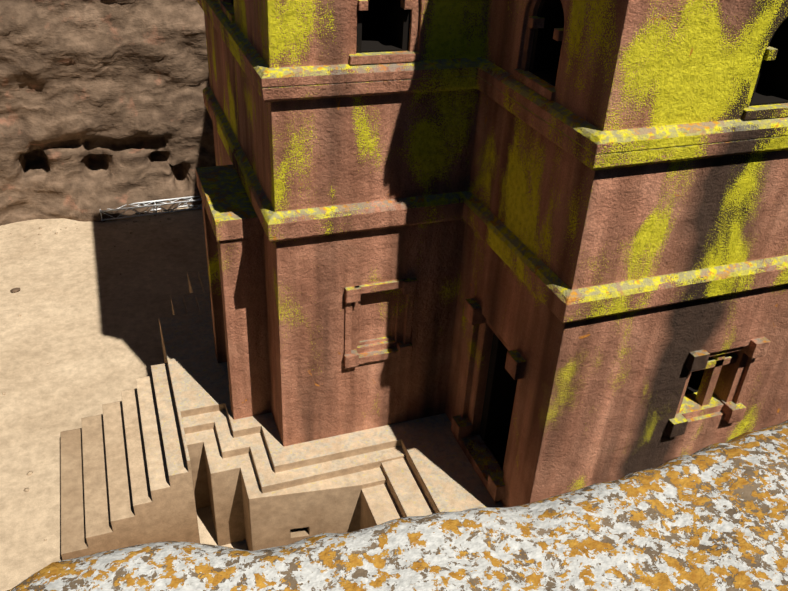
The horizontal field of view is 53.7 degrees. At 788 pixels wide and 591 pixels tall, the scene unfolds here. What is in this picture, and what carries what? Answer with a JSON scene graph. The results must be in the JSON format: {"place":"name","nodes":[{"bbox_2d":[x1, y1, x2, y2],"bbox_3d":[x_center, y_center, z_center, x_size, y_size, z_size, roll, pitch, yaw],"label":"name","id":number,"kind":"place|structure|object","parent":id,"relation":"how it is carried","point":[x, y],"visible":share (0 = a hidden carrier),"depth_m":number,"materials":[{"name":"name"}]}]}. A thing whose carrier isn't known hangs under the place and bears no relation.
{"place":"outdoors","nodes":[
{"label":"outdoors","id":0,"kind":"place"},
{"bbox_2d":[0,0,215,225],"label":"pit wall","id":1,"kind":"structure","parent":0,"point":[102,106],"depth_m":22.83,"materials":[{"name":"brown stone"}]},
{"bbox_2d":[0,205,247,590],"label":"ground","id":2,"kind":"structure","parent":0,"point":[80,305],"depth_m":18.82,"materials":[{"name":"beige sand"}]},
{"bbox_2d":[10,288,19,292],"bbox_3d":[-9.857,-0.140,20.276,0.240,0.112,0.169,-18,38,-30],"label":"loose stone","id":3,"kind":"object","parent":2,"relation":"on","point":[14,290],"visible":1,"depth_m":20.22,"materials":[{"name":"brown stone"}]},
{"bbox_2d":[3,214,202,540],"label":"scattered pebbles","id":4,"kind":"object","parent":2,"relation":"on","point":[28,473],"visible":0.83,"depth_m":21.42,"materials":[{"name":"stone"}]},
{"bbox_2d":[99,196,201,220],"bbox_3d":[-7.468,-2.762,24.400,3.310,0.364,0.364,-10,34,-20],"label":"aluminium truss","id":5,"kind":"object","parent":2,"relation":"on","point":[156,209],"visible":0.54,"depth_m":24.34,"materials":[{"name":"silver metal"}]},
{"bbox_2d":[60,269,503,559],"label":"plinth and stairs","id":6,"kind":"structure","parent":2,"relation":"on","point":[166,449],"depth_m":13.53,"materials":[{"name":"stone"}]},
{"bbox_2d":[195,0,787,507],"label":"church","id":7,"kind":"structure","parent":6,"relation":"on","point":[535,250],"depth_m":10.83,"materials":[{"name":"brown stone"}]},
{"bbox_2d":[7,420,787,590],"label":"rock","id":8,"kind":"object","parent":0,"point":[712,517],"depth_m":1.91,"materials":[{"name":"white stone"}]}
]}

